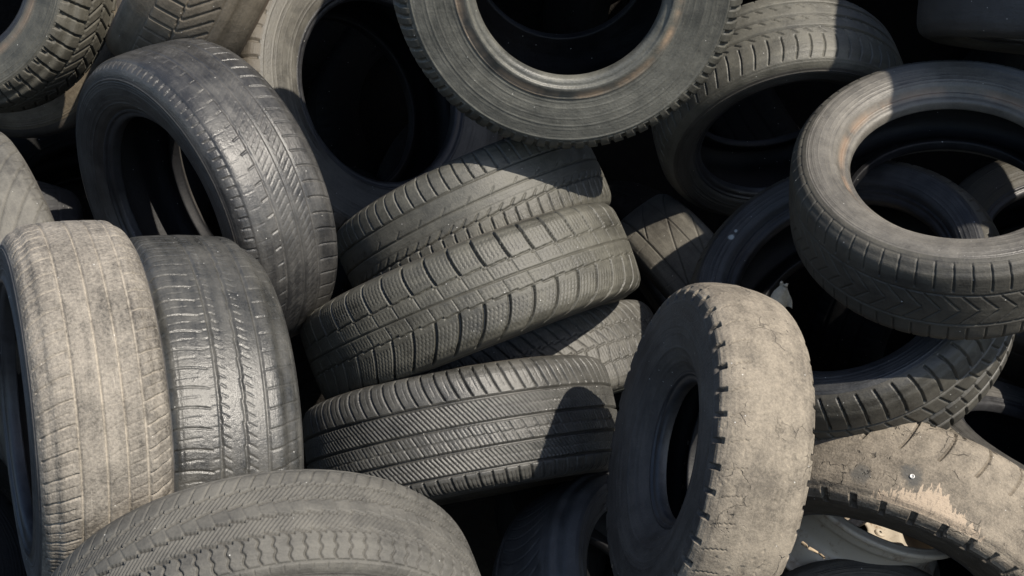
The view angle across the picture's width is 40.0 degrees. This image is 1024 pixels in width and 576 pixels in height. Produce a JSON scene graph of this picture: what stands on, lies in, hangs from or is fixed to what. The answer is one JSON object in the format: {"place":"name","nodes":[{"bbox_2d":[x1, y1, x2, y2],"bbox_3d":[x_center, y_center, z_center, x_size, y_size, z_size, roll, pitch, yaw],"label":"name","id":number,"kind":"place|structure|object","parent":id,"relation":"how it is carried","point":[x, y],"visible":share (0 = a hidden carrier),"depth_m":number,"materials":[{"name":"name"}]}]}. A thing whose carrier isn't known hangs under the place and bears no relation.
{"place":"outdoors","nodes":[
{"label":"outdoors","id":0,"kind":"place"},
{"bbox_2d":[0,0,1023,575],"bbox_3d":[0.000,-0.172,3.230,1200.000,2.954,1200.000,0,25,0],"label":"ground","id":1,"kind":"structure","parent":0,"point":[384,120],"depth_m":4.03,"materials":[{"name":"soil"}]},
{"bbox_2d":[8,127,213,231],"bbox_3d":[-1.123,-0.207,3.800,0.620,0.200,0.620,0,49,-17],"label":"tyre","id":2,"kind":"object","parent":1,"relation":"on","point":[52,159],"visible":0.13,"depth_m":3.83,"materials":[{"name":"rubber"}]},
{"bbox_2d":[129,235,303,491],"bbox_3d":[-0.558,0.264,2.375,0.240,0.708,0.715,-1,0,-25],"label":"tyre","id":3,"kind":"object","parent":1,"relation":"on","point":[232,379],"visible":0.42,"depth_m":2.10,"materials":[{"name":"rubber"}]},
{"bbox_2d":[0,132,53,465],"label":"tyre","id":4,"kind":"object","parent":3,"relation":"on","point":[23,201],"visible":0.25,"depth_m":2.27,"materials":[{"name":"rubber"}]},
{"bbox_2d":[0,220,174,575],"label":"tyre","id":5,"kind":"object","parent":3,"relation":"on","point":[86,419],"visible":0.91,"depth_m":1.81,"materials":[{"name":"rubber"}]},
{"bbox_2d":[76,38,337,337],"bbox_3d":[-0.597,-0.168,2.713,0.208,0.615,0.628,-26,16,-36],"label":"tyre","id":6,"kind":"object","parent":3,"relation":"on","point":[223,119],"visible":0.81,"depth_m":2.52,"materials":[{"name":"rubber"}]},
{"bbox_2d":[51,469,480,575],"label":"tyre","id":7,"kind":"object","parent":1,"relation":"on","point":[308,522],"visible":1,"depth_m":1.73,"materials":[{"name":"rubber"}]},
{"bbox_2d":[290,166,378,386],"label":"tyre","id":8,"kind":"object","parent":1,"relation":"on","point":[305,374],"visible":0.01,"depth_m":3.46,"materials":[{"name":"rubber"}]},
{"bbox_2d":[239,0,502,257],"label":"tyre","id":9,"kind":"object","parent":8,"relation":"on","point":[442,130],"visible":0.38,"depth_m":3.15,"materials":[{"name":"rubber"}]},
{"bbox_2d":[105,0,268,55],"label":"tyre","id":10,"kind":"object","parent":9,"relation":"on","point":[230,25],"visible":0.59,"depth_m":2.74,"materials":[{"name":"rubber"}]},
{"bbox_2d":[494,408,618,575],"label":"tyre","id":11,"kind":"object","parent":1,"relation":"on","point":[504,513],"visible":0.02,"depth_m":3.21,"materials":[{"name":"rubber"}]},
{"bbox_2d":[508,480,606,575],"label":"tyre","id":12,"kind":"object","parent":11,"relation":"on","point":[523,498],"visible":0.03,"depth_m":2.91,"materials":[{"name":"rubber"}]},
{"bbox_2d":[302,355,616,504],"bbox_3d":[-0.093,0.290,2.701,0.600,0.220,0.578,-10,-9,-2],"label":"tyre","id":13,"kind":"object","parent":12,"relation":"on","point":[458,434],"visible":0.81,"depth_m":2.45,"materials":[{"name":"rubber"}]},
{"bbox_2d":[300,203,639,399],"bbox_3d":[-0.082,0.035,2.739,0.661,0.189,0.673,-21,-3,-1],"label":"tyre","id":14,"kind":"object","parent":13,"relation":"on","point":[439,308],"visible":0.88,"depth_m":2.44,"materials":[{"name":"rubber"}]},
{"bbox_2d":[336,137,610,287],"bbox_3d":[-0.078,-0.137,2.875,0.561,0.191,0.564,-25,-3,-1],"label":"tyre","id":15,"kind":"object","parent":14,"relation":"on","point":[495,185],"visible":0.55,"depth_m":2.62,"materials":[{"name":"rubber"}]},
{"bbox_2d":[393,0,742,148],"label":"tyre","id":16,"kind":"object","parent":15,"relation":"on","point":[630,68],"visible":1,"depth_m":2.50,"materials":[{"name":"rubber"}]},
{"bbox_2d":[427,300,653,407],"bbox_3d":[0.043,0.219,2.971,0.600,0.181,0.600,-21,-12,-5],"label":"tyre","id":17,"kind":"object","parent":12,"relation":"on","point":[609,336],"visible":0.17,"depth_m":2.72,"materials":[{"name":"rubber"}]},
{"bbox_2d":[620,194,713,311],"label":"tyre","id":18,"kind":"object","parent":11,"relation":"on","point":[669,237],"visible":0.31,"depth_m":3.10,"materials":[{"name":"rubber"}]},
{"bbox_2d":[651,0,902,215],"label":"tyre","id":19,"kind":"object","parent":18,"relation":"on","point":[773,43],"visible":0.52,"depth_m":2.84,"materials":[{"name":"rubber"}]},
{"bbox_2d":[543,0,611,33],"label":"tyre","id":20,"kind":"object","parent":1,"relation":"on","point":[566,16],"visible":0.09,"depth_m":3.91,"materials":[{"name":"rubber"}]},
{"bbox_2d":[607,181,662,220],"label":"tyre","id":21,"kind":"object","parent":1,"relation":"on","point":[627,197],"visible":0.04,"depth_m":3.74,"materials":[{"name":"rubber"}]},
{"bbox_2d":[376,125,507,181],"bbox_3d":[-0.069,-0.207,3.800,0.620,0.620,0.200,0,-17,-15],"label":"tire","id":22,"kind":"object","parent":21,"relation":"on","point":[391,160],"visible":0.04,"depth_m":3.68,"materials":[{"name":"rubber"}]},
{"bbox_2d":[836,49,1023,90],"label":"tyre","id":23,"kind":"object","parent":1,"relation":"on","point":[1011,60],"visible":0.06,"depth_m":3.90,"materials":[{"name":"rubber"}]},
{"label":"tyre","id":24,"kind":"object","parent":1,"relation":"on","visible":0},
{"bbox_2d":[36,180,83,220],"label":"tyre","id":25,"kind":"object","parent":24,"relation":"on","point":[63,204],"visible":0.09,"depth_m":3.15,"materials":[{"name":"rubber"}]},
{"bbox_2d":[0,0,121,137],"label":"tyre","id":26,"kind":"object","parent":25,"relation":"on","point":[56,116],"visible":0.23,"depth_m":3.22,"materials":[{"name":"rubber"}]},
{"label":"tyre","id":27,"kind":"object","parent":1,"relation":"on","visible":0},
{"bbox_2d":[0,0,116,112],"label":"tyre","id":28,"kind":"object","parent":27,"relation":"on","point":[50,50],"visible":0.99,"depth_m":2.83,"materials":[{"name":"rubber"}]},
{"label":"tyre","id":29,"kind":"object","parent":1,"relation":"on","visible":0},
{"bbox_2d":[780,559,931,575],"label":"tyre","id":30,"kind":"object","parent":29,"relation":"on","point":[839,567],"visible":0.81,"depth_m":2.64,"materials":[{"name":"rubber"}]},
{"bbox_2d":[492,471,608,575],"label":"tyre","id":31,"kind":"object","parent":30,"relation":"on","point":[556,531],"visible":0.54,"depth_m":2.53,"materials":[{"name":"rubber"}]},
{"bbox_2d":[606,282,815,575],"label":"tyre","id":32,"kind":"object","parent":31,"relation":"on","point":[712,452],"visible":1,"depth_m":2.05,"materials":[{"name":"rubber"}]},
{"bbox_2d":[785,515,949,575],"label":"tire","id":33,"kind":"object","parent":30,"relation":"on","point":[829,537],"visible":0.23,"depth_m":2.65,"materials":[{"name":"rubber"}]},
{"bbox_2d":[801,541,824,558],"bbox_3d":[0.531,0.463,2.485,0.013,0.013,0.054,-21,32,-38],"label":"twig","id":34,"kind":"object","parent":33,"relation":"on","point":[804,544],"visible":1,"depth_m":2.48,"materials":[{"name":"beige wood"}]},
{"bbox_2d":[802,422,1023,575],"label":"tyre","id":35,"kind":"object","parent":30,"relation":"on","point":[957,499],"visible":0.59,"depth_m":2.45,"materials":[{"name":"rubber"}]},
{"bbox_2d":[783,517,866,572],"bbox_3d":[0.547,0.389,2.905,0.420,0.174,0.420,0,44,-12],"label":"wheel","id":36,"kind":"object","parent":35,"relation":"on","point":[859,523],"visible":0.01,"depth_m":2.74,"materials":[{"name":"metal"}]},
{"bbox_2d":[690,160,1014,439],"bbox_3d":[0.647,0.032,2.717,0.612,0.213,0.618,0,52,30],"label":"tyre","id":37,"kind":"object","parent":35,"relation":"on","point":[946,383],"visible":0.44,"depth_m":2.58,"materials":[{"name":"rubber"}]},
{"bbox_2d":[770,281,792,307],"bbox_3d":[0.478,0.015,2.498,0.041,0.050,0.026,0,25,0],"label":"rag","id":38,"kind":"object","parent":37,"relation":"in","point":[780,294],"visible":0.82,"depth_m":2.50,"materials":[{"name":"fabric"}]},
{"bbox_2d":[789,60,1023,339],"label":"tyre","id":39,"kind":"object","parent":37,"relation":"on","point":[857,254],"visible":1,"depth_m":2.46,"materials":[{"name":"rubber"}]},
{"bbox_2d":[917,0,1023,54],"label":"tyre","id":40,"kind":"object","parent":39,"relation":"on","point":[992,25],"visible":1,"depth_m":2.58,"materials":[{"name":"rubber"}]},
{"bbox_2d":[805,288,891,370],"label":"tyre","id":41,"kind":"object","parent":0,"point":[840,336],"visible":0.2,"depth_m":3.58,"materials":[{"name":"rubber"}]},
{"bbox_2d":[959,160,1023,385],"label":"tyre","id":42,"kind":"object","parent":41,"relation":"on","point":[995,189],"visible":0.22,"depth_m":3.40,"materials":[{"name":"rubber"}]},
{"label":"tyre","id":43,"kind":"object","parent":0,"visible":0},
{"bbox_2d":[947,380,1023,469],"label":"tyre","id":44,"kind":"object","parent":43,"relation":"on","point":[992,420],"visible":0.15,"depth_m":3.21,"materials":[{"name":"rubber"}]}
]}

